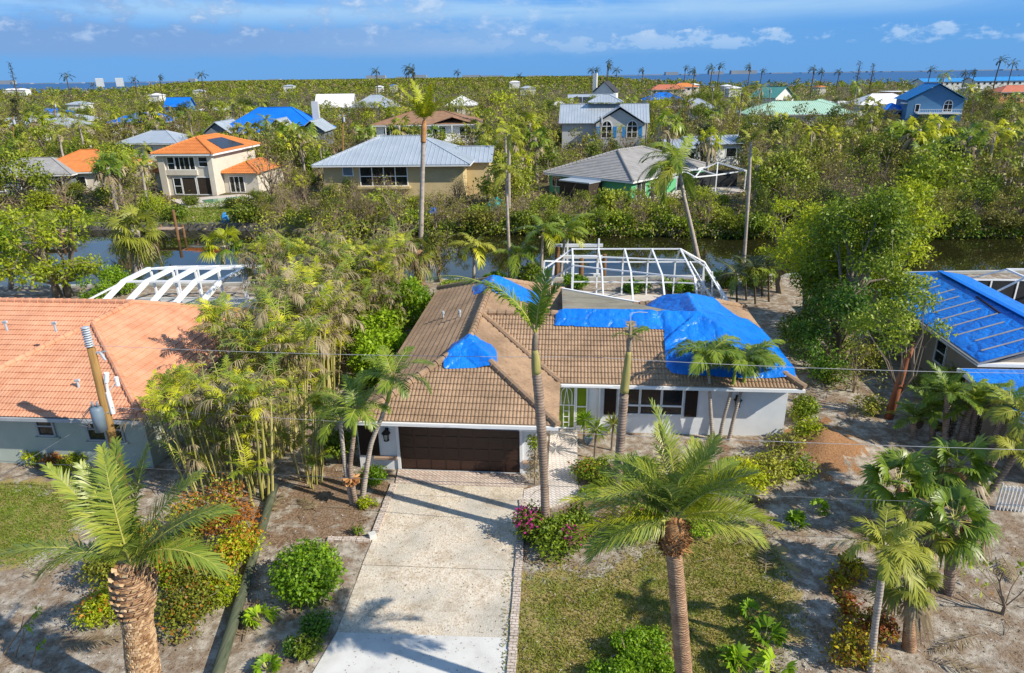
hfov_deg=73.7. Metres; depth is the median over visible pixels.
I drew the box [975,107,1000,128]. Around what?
bare tree
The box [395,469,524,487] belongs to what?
garage pavers
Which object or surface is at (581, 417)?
yucca
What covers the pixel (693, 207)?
storm tree
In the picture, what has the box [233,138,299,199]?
bare tree
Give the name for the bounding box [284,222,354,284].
areca palm
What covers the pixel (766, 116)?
broadleaf tree
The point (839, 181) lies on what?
bare tree
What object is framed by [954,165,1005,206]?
broadleaf tree
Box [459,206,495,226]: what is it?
bushy shrub
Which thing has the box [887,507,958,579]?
palm tree
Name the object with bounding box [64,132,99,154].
broadleaf tree
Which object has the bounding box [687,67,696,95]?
windblown palm
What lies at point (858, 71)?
pine tree
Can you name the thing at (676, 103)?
storm tree
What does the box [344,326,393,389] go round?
tree
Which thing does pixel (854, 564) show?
croton
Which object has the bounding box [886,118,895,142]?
cabbage palm
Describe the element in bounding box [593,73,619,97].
house
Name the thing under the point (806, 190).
storm tree
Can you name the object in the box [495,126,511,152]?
cabbage palm
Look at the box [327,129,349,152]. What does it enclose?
storm tree
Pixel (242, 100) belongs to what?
broadleaf tree
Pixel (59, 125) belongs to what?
broadleaf tree
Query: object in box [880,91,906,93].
house
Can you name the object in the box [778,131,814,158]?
bare tree
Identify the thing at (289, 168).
bare tree
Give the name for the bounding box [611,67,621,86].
windblown palm
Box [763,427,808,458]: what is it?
shrub
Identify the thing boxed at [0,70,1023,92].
sea
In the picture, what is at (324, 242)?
areca palm
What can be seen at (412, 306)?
tree
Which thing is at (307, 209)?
bushy shrub
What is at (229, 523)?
shrub
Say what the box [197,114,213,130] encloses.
broadleaf tree
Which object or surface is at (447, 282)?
grass
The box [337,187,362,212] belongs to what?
bare tree
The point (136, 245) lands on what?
palm tree
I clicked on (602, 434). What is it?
overhead wire
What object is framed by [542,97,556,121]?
broadleaf tree
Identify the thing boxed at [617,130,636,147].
bare tree
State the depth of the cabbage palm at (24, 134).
133.28 m
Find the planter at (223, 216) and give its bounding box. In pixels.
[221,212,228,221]
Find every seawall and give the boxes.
[0,270,1023,289]
[1,222,318,231]
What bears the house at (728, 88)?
on the ground at (840, 460)
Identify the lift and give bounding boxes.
[555,238,602,275]
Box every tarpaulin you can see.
[443,333,496,368]
[472,275,538,303]
[554,308,662,328]
[646,292,795,377]
[878,270,1023,361]
[961,368,1023,418]
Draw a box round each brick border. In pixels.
[327,536,370,542]
[372,483,396,535]
[507,499,525,672]
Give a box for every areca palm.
[115,353,235,498]
[139,349,230,481]
[159,368,271,497]
[179,364,260,460]
[180,291,289,420]
[188,302,257,377]
[193,352,301,506]
[198,293,303,441]
[200,354,293,484]
[218,284,332,445]
[223,300,301,402]
[224,324,317,459]
[225,229,289,297]
[230,274,294,383]
[234,238,295,311]
[243,279,364,411]
[247,252,323,373]
[253,223,313,314]
[257,259,365,397]
[264,280,339,366]
[265,250,332,334]
[265,341,341,422]
[268,311,302,391]
[268,372,337,488]
[270,223,368,331]
[270,259,369,381]
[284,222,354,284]
[294,254,373,350]
[299,255,364,364]
[301,246,367,342]
[317,247,361,333]
[322,232,372,313]
[326,235,401,338]
[339,236,389,313]
[339,273,401,341]
[350,253,408,346]
[353,238,411,325]
[357,215,417,283]
[362,226,418,271]
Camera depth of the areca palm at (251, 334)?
28.35 m
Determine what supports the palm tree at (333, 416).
on the ground at (840, 460)
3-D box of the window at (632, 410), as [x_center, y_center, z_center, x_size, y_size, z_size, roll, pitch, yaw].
[5.105,3.196,29.889,0.950,0.480,0.110,1,21,5]
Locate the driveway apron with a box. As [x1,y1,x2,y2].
[313,632,508,672]
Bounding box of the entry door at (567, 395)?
[559,386,575,428]
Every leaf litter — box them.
[0,387,1023,672]
[346,482,525,672]
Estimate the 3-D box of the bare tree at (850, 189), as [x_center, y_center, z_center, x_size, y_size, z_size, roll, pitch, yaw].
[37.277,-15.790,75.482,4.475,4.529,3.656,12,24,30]
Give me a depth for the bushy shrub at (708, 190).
84.29 m
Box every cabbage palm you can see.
[0,119,10,136]
[1,105,8,114]
[7,140,25,159]
[21,111,50,142]
[22,131,35,141]
[38,112,58,143]
[57,111,74,118]
[78,137,99,148]
[90,117,105,130]
[90,153,124,212]
[95,121,106,131]
[97,149,134,202]
[99,103,110,114]
[122,115,137,136]
[128,148,149,180]
[133,102,157,129]
[143,116,169,131]
[147,105,167,124]
[176,110,188,129]
[186,130,202,138]
[216,105,230,118]
[229,120,255,140]
[231,99,250,114]
[232,108,245,119]
[244,120,266,148]
[255,144,266,157]
[262,127,282,145]
[265,123,279,136]
[274,130,297,175]
[276,122,302,170]
[279,119,296,165]
[287,122,319,162]
[287,123,313,169]
[290,135,314,172]
[294,175,309,202]
[298,104,309,111]
[322,99,332,107]
[349,122,360,136]
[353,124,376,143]
[384,115,409,134]
[385,106,402,118]
[408,127,420,134]
[426,124,449,140]
[458,119,479,144]
[470,111,482,127]
[470,120,494,143]
[474,134,503,158]
[482,140,504,178]
[483,108,495,126]
[484,94,495,113]
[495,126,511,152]
[502,128,525,184]
[512,110,534,162]
[513,148,534,195]
[517,125,552,182]
[518,112,544,168]
[533,111,547,125]
[537,136,553,168]
[562,96,579,103]
[581,134,600,147]
[625,96,637,102]
[646,180,659,200]
[647,131,661,149]
[653,109,685,148]
[679,94,697,120]
[695,125,727,170]
[700,102,709,106]
[700,108,726,134]
[711,99,724,128]
[743,146,774,167]
[744,156,770,207]
[758,157,782,203]
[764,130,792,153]
[774,112,788,121]
[776,118,795,130]
[782,95,790,100]
[789,117,801,132]
[822,131,842,163]
[828,125,842,151]
[839,123,866,165]
[856,109,883,135]
[859,105,867,116]
[863,95,886,121]
[884,119,909,154]
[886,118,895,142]
[891,124,932,172]
[895,115,943,169]
[906,140,938,163]
[921,135,949,150]
[923,112,959,139]
[931,134,955,159]
[946,120,990,188]
[947,146,972,179]
[954,135,988,178]
[957,172,976,188]
[963,128,990,175]
[965,83,981,96]
[969,116,979,123]
[970,119,993,132]
[972,148,1001,171]
[983,130,1013,184]
[994,106,1023,129]
[994,147,1023,195]
[996,135,1023,184]
[997,118,1023,139]
[1003,127,1023,179]
[1007,116,1023,187]
[1008,91,1022,102]
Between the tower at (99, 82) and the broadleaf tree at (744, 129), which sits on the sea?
the tower at (99, 82)
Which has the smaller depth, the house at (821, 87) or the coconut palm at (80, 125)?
the coconut palm at (80, 125)
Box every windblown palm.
[60,71,74,101]
[128,75,138,97]
[158,73,163,101]
[196,72,207,100]
[370,67,379,93]
[401,64,414,94]
[402,64,414,96]
[588,67,594,92]
[606,59,610,80]
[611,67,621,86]
[637,67,643,92]
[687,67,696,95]
[704,63,715,90]
[717,62,724,88]
[745,62,750,88]
[808,65,816,96]
[816,67,824,94]
[833,69,842,94]
[927,66,936,82]
[961,69,967,92]
[968,69,976,83]
[993,56,1010,87]
[1007,58,1016,84]
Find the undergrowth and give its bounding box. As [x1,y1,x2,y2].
[0,111,1023,237]
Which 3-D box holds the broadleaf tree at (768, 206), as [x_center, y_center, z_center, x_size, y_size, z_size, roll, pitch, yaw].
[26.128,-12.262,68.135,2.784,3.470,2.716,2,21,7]
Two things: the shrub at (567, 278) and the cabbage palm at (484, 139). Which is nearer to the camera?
the shrub at (567, 278)
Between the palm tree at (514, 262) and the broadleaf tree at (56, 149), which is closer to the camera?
the palm tree at (514, 262)
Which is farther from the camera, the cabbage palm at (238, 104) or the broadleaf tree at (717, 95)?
the broadleaf tree at (717, 95)
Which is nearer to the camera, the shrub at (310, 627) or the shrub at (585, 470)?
the shrub at (310, 627)
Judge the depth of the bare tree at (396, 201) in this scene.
72.67 m
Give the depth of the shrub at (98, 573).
20.82 m
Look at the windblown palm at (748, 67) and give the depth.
448.28 m
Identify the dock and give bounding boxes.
[30,229,73,242]
[155,225,185,239]
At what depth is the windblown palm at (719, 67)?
485.29 m
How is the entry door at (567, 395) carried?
in the house at (577, 375)
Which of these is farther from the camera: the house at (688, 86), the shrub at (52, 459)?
the house at (688, 86)
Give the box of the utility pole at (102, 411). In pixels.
[79,326,128,487]
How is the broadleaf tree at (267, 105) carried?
on the ground at (840, 460)
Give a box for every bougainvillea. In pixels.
[509,499,597,567]
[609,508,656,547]
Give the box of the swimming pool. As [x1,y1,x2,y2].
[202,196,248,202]
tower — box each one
[95,78,104,86]
[115,78,123,85]
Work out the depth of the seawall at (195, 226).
75.78 m
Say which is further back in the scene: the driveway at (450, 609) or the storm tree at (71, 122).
the storm tree at (71, 122)
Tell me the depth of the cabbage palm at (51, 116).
164.05 m
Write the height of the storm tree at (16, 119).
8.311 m
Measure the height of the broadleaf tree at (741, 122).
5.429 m
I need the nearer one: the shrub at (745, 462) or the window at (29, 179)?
the shrub at (745, 462)
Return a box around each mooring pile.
[171,210,178,232]
[555,246,559,276]
[579,258,583,275]
[602,254,606,275]
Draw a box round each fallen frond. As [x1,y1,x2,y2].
[17,558,69,577]
[67,633,121,650]
[237,599,260,640]
[272,493,285,509]
[298,497,318,509]
[734,531,769,545]
[757,538,774,572]
[765,518,786,543]
[831,513,873,527]
[849,407,860,419]
[932,633,978,654]
[934,654,995,672]
[995,555,1018,581]
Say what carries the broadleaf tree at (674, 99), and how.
on the ground at (840, 460)
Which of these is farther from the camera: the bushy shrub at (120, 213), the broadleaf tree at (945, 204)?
the bushy shrub at (120, 213)
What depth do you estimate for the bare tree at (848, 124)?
148.18 m
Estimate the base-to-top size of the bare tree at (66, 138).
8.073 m
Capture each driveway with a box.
[337,565,513,637]
[362,483,522,570]
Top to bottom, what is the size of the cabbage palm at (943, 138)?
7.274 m
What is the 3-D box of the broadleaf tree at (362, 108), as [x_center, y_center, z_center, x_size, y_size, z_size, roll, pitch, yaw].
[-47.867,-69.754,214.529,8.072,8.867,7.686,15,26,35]
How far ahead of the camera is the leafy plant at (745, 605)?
19.81 m
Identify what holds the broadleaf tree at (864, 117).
on the ground at (840, 460)
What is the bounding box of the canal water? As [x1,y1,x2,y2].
[0,230,1023,285]
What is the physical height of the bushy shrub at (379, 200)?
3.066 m
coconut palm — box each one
[45,128,70,156]
[47,99,60,112]
[51,107,68,114]
[61,118,94,143]
[85,151,125,209]
[106,109,120,137]
[128,158,155,201]
[134,141,158,190]
[165,105,174,113]
[178,107,195,134]
[251,113,279,158]
[256,97,267,106]
[309,138,326,180]
[375,101,384,115]
[391,83,411,101]
[431,90,439,101]
[461,107,478,116]
[488,123,527,207]
[491,117,521,161]
[523,152,539,187]
[616,123,625,145]
[723,101,733,121]
[724,99,735,110]
[728,86,752,134]
[730,95,745,113]
[752,83,767,104]
[789,93,800,100]
[801,124,824,160]
[817,123,827,143]
[846,80,865,98]
[936,70,955,84]
[962,82,977,111]
[966,93,979,113]
[977,121,1017,169]
[1008,102,1023,110]
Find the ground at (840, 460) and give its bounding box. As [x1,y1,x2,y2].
[0,82,1023,672]
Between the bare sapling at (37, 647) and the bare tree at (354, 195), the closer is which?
the bare sapling at (37, 647)
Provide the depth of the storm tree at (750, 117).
126.60 m
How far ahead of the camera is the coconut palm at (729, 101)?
203.61 m
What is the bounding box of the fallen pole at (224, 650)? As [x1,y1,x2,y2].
[211,483,278,672]
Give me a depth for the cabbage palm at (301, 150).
101.19 m
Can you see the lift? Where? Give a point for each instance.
(568, 245)
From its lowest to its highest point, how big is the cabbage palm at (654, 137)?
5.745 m
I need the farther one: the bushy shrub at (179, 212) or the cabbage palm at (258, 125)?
the cabbage palm at (258, 125)
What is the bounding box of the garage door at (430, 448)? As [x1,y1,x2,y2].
[398,426,519,472]
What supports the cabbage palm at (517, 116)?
on the ground at (840, 460)
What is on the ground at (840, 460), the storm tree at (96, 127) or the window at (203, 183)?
the storm tree at (96, 127)
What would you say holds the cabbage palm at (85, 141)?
on the ground at (840, 460)
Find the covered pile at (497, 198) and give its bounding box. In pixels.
[487,197,505,210]
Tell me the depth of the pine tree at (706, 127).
100.37 m
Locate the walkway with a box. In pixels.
[523,429,578,513]
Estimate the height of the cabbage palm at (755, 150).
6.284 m
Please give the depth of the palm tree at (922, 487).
22.70 m
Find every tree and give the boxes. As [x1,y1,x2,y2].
[0,118,31,135]
[0,130,43,162]
[0,145,60,204]
[0,201,111,297]
[0,220,31,288]
[0,436,240,672]
[2,124,41,143]
[2,139,47,160]
[5,95,28,125]
[6,101,24,115]
[8,62,23,106]
[14,150,44,159]
[15,115,42,140]
[18,124,71,155]
[19,125,50,150]
[20,102,42,114]
[23,108,39,117]
[32,108,56,117]
[42,144,66,157]
[47,169,80,205]
[50,122,67,143]
[57,115,76,143]
[57,121,77,149]
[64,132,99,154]
[65,107,90,121]
[67,122,103,147]
[67,136,80,146]
[73,111,90,120]
[73,263,138,298]
[74,102,91,114]
[74,108,94,115]
[79,128,123,146]
[87,140,152,197]
[89,101,108,122]
[90,118,133,141]
[91,143,155,199]
[97,181,124,205]
[99,174,143,215]
[101,105,124,129]
[105,202,168,273]
[115,175,147,207]
[117,117,130,134]
[123,178,151,194]
[124,110,146,133]
[126,166,157,193]
[129,101,148,110]
[130,118,158,133]
[131,116,146,135]
[135,190,170,220]
[158,111,184,131]
[164,111,190,133]
[171,100,200,115]
[180,108,205,134]
[182,124,201,138]
[185,110,210,131]
[196,224,250,264]
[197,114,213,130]
[202,101,219,123]
[203,99,215,114]
[204,100,231,119]
[214,105,231,120]
[221,104,243,119]
[231,97,253,117]
[231,98,258,110]
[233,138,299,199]
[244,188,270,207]
[245,206,304,268]
[248,194,273,220]
[253,130,281,158]
[260,130,305,182]
[263,101,276,106]
[263,192,287,222]
[267,199,286,223]
[268,122,289,152]
[270,183,297,209]
[273,151,302,182]
[280,185,303,206]
[281,203,338,247]
[288,169,314,204]
[290,167,313,183]
[290,200,302,225]
[291,134,332,171]
[294,172,312,202]
[298,395,355,504]
[301,206,361,248]
[303,190,337,224]
[305,197,327,225]
[306,131,333,174]
[307,154,324,185]
[308,193,323,216]
[310,373,395,505]
[314,178,341,210]
[318,175,336,196]
[319,108,340,133]
[320,102,347,131]
[320,109,341,138]
[322,130,344,154]
[322,196,348,225]
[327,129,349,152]
[329,182,357,215]
[334,197,349,215]
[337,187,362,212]
[338,106,360,136]
[339,176,359,206]
[341,134,357,148]
[341,186,371,216]
[344,105,364,132]
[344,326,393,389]
[345,179,364,199]
[346,128,368,147]
[346,307,407,360]
[347,196,370,224]
[349,100,371,124]
[350,185,435,274]
[353,191,373,214]
[354,344,434,498]
[355,100,374,122]
[355,187,382,215]
[356,110,380,129]
[362,101,385,119]
[364,277,421,342]
[367,174,386,191]
[373,90,411,121]
[376,173,406,196]
[377,198,403,222]
[379,186,410,221]
[383,194,405,210]
[394,122,420,134]
[394,273,433,330]
[396,228,444,285]
[398,78,454,248]
[399,185,414,205]
[401,276,434,307]
[409,194,431,211]
[417,188,436,208]
[420,219,460,281]
[424,190,450,227]
[425,187,450,220]
[425,266,561,523]
[431,129,467,145]
[441,95,466,113]
[442,173,470,204]
[445,231,496,278]
[446,176,473,206]
[448,196,470,226]
[452,198,470,218]
[453,126,473,145]
[456,179,474,202]
[463,133,479,145]
[464,95,484,114]
[472,150,537,198]
[477,82,500,114]
[479,88,519,136]
[482,163,523,201]
[486,190,514,224]
[487,161,524,277]
[489,198,505,216]
[489,237,538,279]
[496,112,533,168]
[512,87,543,130]
[512,190,529,211]
[514,214,568,280]
[524,135,551,173]
[527,137,563,182]
[528,191,559,217]
[529,99,551,118]
[532,116,566,164]
[537,212,593,276]
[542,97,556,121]
[545,109,560,130]
[546,102,561,143]
[547,108,559,131]
[549,124,561,146]
[554,201,568,213]
[555,98,567,113]
[557,397,787,672]
[558,150,579,165]
[564,127,590,162]
[566,189,594,215]
[582,139,605,157]
[585,94,597,103]
[592,128,616,152]
[592,204,610,226]
[604,137,621,150]
[608,194,630,212]
[611,312,650,534]
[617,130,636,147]
[620,131,640,147]
[623,187,652,221]
[629,198,653,227]
[636,133,700,260]
[638,138,649,145]
[647,92,663,115]
[647,97,674,125]
[647,125,675,149]
[652,112,683,149]
[663,84,691,117]
[666,334,747,436]
[669,201,685,217]
[670,94,679,112]
[670,97,691,121]
[680,173,706,204]
[681,127,687,135]
[682,184,713,222]
[685,103,715,135]
[685,112,706,135]
[685,122,694,134]
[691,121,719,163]
[691,341,776,437]
[696,92,707,100]
[696,190,725,228]
[704,91,726,111]
[705,86,723,105]
[710,109,736,134]
[710,121,723,134]
[714,260,753,301]
[715,339,786,440]
[717,99,746,134]
[719,109,746,134]
[723,255,763,300]
[729,113,768,156]
[732,116,749,131]
[733,115,771,163]
[734,255,774,304]
[736,128,779,166]
[737,129,771,264]
[740,125,769,159]
[741,253,778,295]
[743,145,831,207]
[743,148,777,175]
[746,94,763,105]
[747,92,774,138]
[748,112,793,161]
[750,181,784,224]
[750,257,789,301]
[754,191,825,293]
[755,133,802,193]
[759,110,775,131]
[760,199,786,231]
[763,141,823,201]
[765,194,881,338]
[772,183,931,361]
[775,176,808,204]
[776,143,806,173]
[777,119,801,143]
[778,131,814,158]
[780,123,808,147]
[780,138,841,178]
[780,171,814,203]
[780,276,881,387]
[785,197,807,223]
[787,154,821,181]
[790,177,832,211]
[792,101,818,138]
[792,191,818,215]
[798,130,817,156]
[801,111,825,136]
[803,114,835,147]
[806,114,847,147]
[806,185,847,218]
[807,132,833,161]
[809,130,857,177]
[809,150,851,186]
[812,172,861,199]
[817,153,843,183]
[819,166,850,193]
[820,104,851,148]
[820,150,847,179]
[821,333,888,394]
[824,503,935,672]
[830,125,865,160]
[830,156,862,183]
[831,97,843,106]
[832,179,863,205]
[833,131,886,171]
[834,95,863,131]
[836,148,885,201]
[836,155,874,191]
[836,170,865,220]
[837,286,957,419]
[838,181,858,197]
[840,115,855,137]
[841,91,859,100]
[841,142,863,172]
[843,96,857,110]
[844,132,899,180]
[845,112,873,133]
[845,163,873,195]
[845,172,879,207]
[847,129,883,150]
[847,446,943,528]
[849,61,862,95]
[852,110,876,133]
[856,160,901,190]
[861,122,902,167]
[861,549,948,653]
[862,88,877,94]
[862,134,910,188]
[868,63,875,93]
[870,164,891,186]
[870,175,955,297]
[871,139,905,172]
[873,116,896,134]
[879,398,942,439]
[882,107,899,125]
[885,161,947,199]
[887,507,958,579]
[890,139,975,205]
[898,135,943,163]
[898,379,969,441]
[902,187,940,220]
[903,146,952,183]
[904,481,1004,596]
[907,361,989,440]
[914,114,927,127]
[915,189,958,231]
[916,433,1003,515]
[921,141,977,199]
[928,114,955,135]
[931,186,964,217]
[938,378,1007,441]
[941,125,959,136]
[941,368,1012,445]
[947,188,975,211]
[951,176,998,220]
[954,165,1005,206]
[959,432,1023,527]
[961,109,969,118]
[961,549,1023,615]
[963,91,985,112]
[963,93,984,114]
[964,86,988,108]
[965,112,981,120]
[967,89,996,112]
[968,199,987,224]
[970,379,1023,453]
[971,140,1023,209]
[972,386,1023,496]
[974,156,1004,195]
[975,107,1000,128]
[980,189,1014,216]
[981,106,993,117]
[983,108,1005,127]
[984,87,1002,108]
[985,97,1000,110]
[985,109,1001,121]
[986,100,1004,112]
[989,100,1023,126]
[998,109,1023,130]
[1000,99,1018,109]
[1000,159,1023,209]
[1001,151,1023,209]
[1002,187,1023,216]
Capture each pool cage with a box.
[88,265,265,306]
[542,248,728,300]
[671,162,746,194]
[971,268,1023,303]
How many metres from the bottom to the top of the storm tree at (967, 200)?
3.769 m
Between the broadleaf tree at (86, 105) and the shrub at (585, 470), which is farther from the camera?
the broadleaf tree at (86, 105)
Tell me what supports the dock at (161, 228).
in the canal water
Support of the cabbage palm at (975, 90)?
on the ground at (840, 460)
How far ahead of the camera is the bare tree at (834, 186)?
71.75 m
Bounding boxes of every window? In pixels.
[19,179,34,190]
[34,422,56,436]
[49,179,63,190]
[75,176,87,186]
[84,423,125,441]
[166,157,175,169]
[173,157,184,169]
[173,178,183,194]
[181,177,197,194]
[183,157,195,169]
[196,177,211,194]
[197,157,207,166]
[228,176,245,192]
[342,167,353,175]
[359,167,408,185]
[383,127,396,134]
[432,126,445,139]
[459,126,473,137]
[552,176,560,186]
[575,388,587,426]
[601,120,611,137]
[617,405,639,414]
[618,389,640,405]
[626,120,637,137]
[636,181,645,198]
[639,389,662,406]
[639,406,660,415]
[660,407,682,415]
[661,390,683,406]
[725,147,736,157]
[914,104,919,111]
[932,338,948,366]
[942,100,952,111]
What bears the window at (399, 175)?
in the house at (397, 158)
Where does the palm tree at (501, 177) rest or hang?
on the ground at (840, 460)
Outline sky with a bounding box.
[0,0,1023,82]
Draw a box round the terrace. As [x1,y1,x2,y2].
[171,194,250,207]
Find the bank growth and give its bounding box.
[332,216,1023,239]
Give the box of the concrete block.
[368,530,376,539]
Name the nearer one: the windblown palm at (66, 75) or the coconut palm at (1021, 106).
the coconut palm at (1021, 106)
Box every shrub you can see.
[19,188,62,210]
[19,450,43,465]
[37,451,66,466]
[56,450,88,472]
[59,180,85,192]
[65,188,85,198]
[68,582,118,633]
[75,536,117,592]
[115,204,143,220]
[126,192,156,206]
[136,512,168,547]
[137,541,194,598]
[154,528,228,591]
[154,569,222,645]
[157,203,189,221]
[159,491,221,543]
[180,194,200,204]
[186,472,265,539]
[194,564,242,609]
[208,519,270,571]
[221,197,240,207]
[227,202,266,223]
[229,194,262,206]
[251,192,281,207]
[269,191,293,204]
[279,181,293,190]
[281,207,295,218]
[281,635,300,656]
[282,208,313,224]
[288,633,324,662]
[292,170,317,184]
[296,606,336,640]
[301,205,322,214]
[314,425,358,462]
[351,522,364,535]
[356,495,379,510]
[358,464,387,487]
[361,187,403,212]
[369,213,387,223]
[398,205,430,227]
[403,194,419,206]
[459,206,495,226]
[467,202,494,215]
[482,270,507,276]
[504,205,540,226]
[516,260,551,281]
[532,213,553,224]
[533,193,563,209]
[551,210,573,227]
[561,273,589,289]
[567,453,611,486]
[571,211,595,228]
[577,485,601,497]
[584,207,611,222]
[585,621,674,672]
[588,183,631,211]
[609,207,636,226]
[612,451,659,487]
[620,277,652,294]
[642,201,672,220]
[651,210,678,226]
[659,277,694,293]
[661,196,679,207]
[669,214,693,228]
[682,502,733,540]
[687,185,713,199]
[705,267,735,287]
[710,204,737,222]
[711,192,730,205]
[711,450,775,499]
[715,211,743,230]
[737,261,781,289]
[739,208,776,232]
[747,447,799,487]
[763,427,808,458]
[771,204,803,223]
[779,452,820,480]
[785,392,821,421]
[790,416,828,439]
[810,354,854,384]
[848,392,888,416]
[849,341,892,375]
[906,370,940,394]
[921,359,964,400]
[940,204,983,230]
[976,208,1015,229]
[1005,213,1023,230]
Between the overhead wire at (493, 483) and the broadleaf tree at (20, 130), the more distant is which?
the broadleaf tree at (20, 130)
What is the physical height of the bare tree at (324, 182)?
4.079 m
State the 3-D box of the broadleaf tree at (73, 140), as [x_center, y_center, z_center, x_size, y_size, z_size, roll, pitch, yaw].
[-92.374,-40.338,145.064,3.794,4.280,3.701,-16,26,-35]
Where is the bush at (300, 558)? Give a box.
[267,537,347,611]
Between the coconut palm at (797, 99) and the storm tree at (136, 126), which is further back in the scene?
the coconut palm at (797, 99)
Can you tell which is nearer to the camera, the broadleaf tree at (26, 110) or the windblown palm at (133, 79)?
the broadleaf tree at (26, 110)
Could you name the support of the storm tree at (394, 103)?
on the ground at (840, 460)
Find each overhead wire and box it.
[0,421,91,476]
[4,461,1023,505]
[93,345,1023,373]
[114,407,1020,449]
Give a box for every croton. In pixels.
[819,607,890,671]
[820,563,859,592]
[832,588,861,618]
[835,550,868,583]
[840,598,901,646]
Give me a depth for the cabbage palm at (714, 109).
164.10 m
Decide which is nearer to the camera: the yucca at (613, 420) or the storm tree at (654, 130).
the yucca at (613, 420)
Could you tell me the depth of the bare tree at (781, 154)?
80.43 m
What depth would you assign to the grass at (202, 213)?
81.08 m
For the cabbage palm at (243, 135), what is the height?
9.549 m
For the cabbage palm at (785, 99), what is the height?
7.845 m
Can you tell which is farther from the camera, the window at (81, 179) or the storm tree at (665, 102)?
the storm tree at (665, 102)
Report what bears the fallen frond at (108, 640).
on the ground at (840, 460)
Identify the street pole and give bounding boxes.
[12,116,15,137]
[339,113,345,150]
[597,116,602,138]
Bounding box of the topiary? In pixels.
[524,433,539,484]
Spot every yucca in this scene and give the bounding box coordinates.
[573,409,593,439]
[581,415,611,458]
[599,412,617,450]
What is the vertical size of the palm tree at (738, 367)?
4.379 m
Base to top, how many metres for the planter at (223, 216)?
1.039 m
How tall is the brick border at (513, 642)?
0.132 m
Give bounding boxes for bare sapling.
[3,605,43,654]
[14,618,33,657]
[29,638,45,667]
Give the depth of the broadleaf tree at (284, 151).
100.66 m
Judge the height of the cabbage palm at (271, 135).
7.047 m
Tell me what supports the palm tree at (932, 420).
on the ground at (840, 460)
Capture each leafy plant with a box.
[240,602,280,629]
[250,652,282,672]
[716,641,758,672]
[738,597,770,622]
[748,614,789,648]
[753,647,798,672]
[785,508,809,530]
[810,498,831,516]
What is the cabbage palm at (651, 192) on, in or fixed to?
on the ground at (840, 460)
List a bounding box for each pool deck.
[134,297,255,308]
[579,290,662,300]
[647,187,744,198]
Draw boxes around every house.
[0,113,105,124]
[0,117,92,139]
[0,157,76,194]
[0,297,266,467]
[3,88,30,95]
[45,108,73,112]
[56,149,152,191]
[65,101,94,115]
[106,112,182,136]
[117,130,187,160]
[147,93,165,101]
[149,133,284,195]
[163,97,196,111]
[193,89,205,96]
[203,101,336,152]
[229,102,264,116]
[283,85,295,91]
[311,135,495,199]
[315,93,356,120]
[349,94,400,122]
[357,276,806,473]
[370,110,482,145]
[446,95,477,114]
[509,81,520,88]
[520,86,535,94]
[543,145,710,201]
[559,94,649,148]
[568,94,615,103]
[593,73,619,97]
[641,92,683,106]
[647,84,686,96]
[660,139,698,159]
[674,98,716,119]
[676,83,698,95]
[678,135,748,165]
[720,84,731,93]
[724,86,741,96]
[737,99,859,125]
[749,86,794,106]
[811,85,825,95]
[844,93,898,116]
[868,288,1023,471]
[877,103,901,121]
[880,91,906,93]
[893,83,967,121]
[912,78,963,90]
[959,86,983,96]
[961,76,1023,90]
[982,85,1023,103]
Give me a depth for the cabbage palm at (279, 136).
108.76 m
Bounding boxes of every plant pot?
[584,435,592,443]
[747,495,757,504]
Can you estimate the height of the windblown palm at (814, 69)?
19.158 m
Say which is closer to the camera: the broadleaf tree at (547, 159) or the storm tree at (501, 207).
the storm tree at (501, 207)
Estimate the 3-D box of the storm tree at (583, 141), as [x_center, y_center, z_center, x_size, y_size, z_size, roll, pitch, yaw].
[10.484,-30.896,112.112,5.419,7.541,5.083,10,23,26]
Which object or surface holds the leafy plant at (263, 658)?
on the ground at (840, 460)
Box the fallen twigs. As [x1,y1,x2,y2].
[50,400,1023,672]
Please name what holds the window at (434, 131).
in the house at (448, 121)
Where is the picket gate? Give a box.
[995,482,1023,511]
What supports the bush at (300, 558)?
on the ground at (840, 460)
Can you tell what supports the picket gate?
on the ground at (840, 460)
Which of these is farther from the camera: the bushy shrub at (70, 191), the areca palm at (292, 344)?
the bushy shrub at (70, 191)
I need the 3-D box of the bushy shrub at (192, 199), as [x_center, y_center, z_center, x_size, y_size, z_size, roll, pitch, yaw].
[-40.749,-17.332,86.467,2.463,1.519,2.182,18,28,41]
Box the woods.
[0,75,1023,123]
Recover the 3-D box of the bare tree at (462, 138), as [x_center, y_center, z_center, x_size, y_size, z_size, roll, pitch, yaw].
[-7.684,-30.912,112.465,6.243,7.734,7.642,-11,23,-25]
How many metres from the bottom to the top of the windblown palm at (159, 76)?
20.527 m
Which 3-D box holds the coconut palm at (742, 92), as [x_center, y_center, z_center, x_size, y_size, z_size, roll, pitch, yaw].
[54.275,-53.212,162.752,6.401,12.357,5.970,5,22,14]
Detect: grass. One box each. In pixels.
[0,208,113,226]
[0,480,106,568]
[157,200,234,223]
[439,278,471,284]
[500,515,825,672]
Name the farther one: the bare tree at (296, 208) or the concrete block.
the bare tree at (296, 208)
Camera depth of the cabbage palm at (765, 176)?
80.37 m
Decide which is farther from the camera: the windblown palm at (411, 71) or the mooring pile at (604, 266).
the windblown palm at (411, 71)
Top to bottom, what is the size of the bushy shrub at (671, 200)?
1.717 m
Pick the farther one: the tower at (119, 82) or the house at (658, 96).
the tower at (119, 82)
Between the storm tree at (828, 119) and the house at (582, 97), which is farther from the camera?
the house at (582, 97)
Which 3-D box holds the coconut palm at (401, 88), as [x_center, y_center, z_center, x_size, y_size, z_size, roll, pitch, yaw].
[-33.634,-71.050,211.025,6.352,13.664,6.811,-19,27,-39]

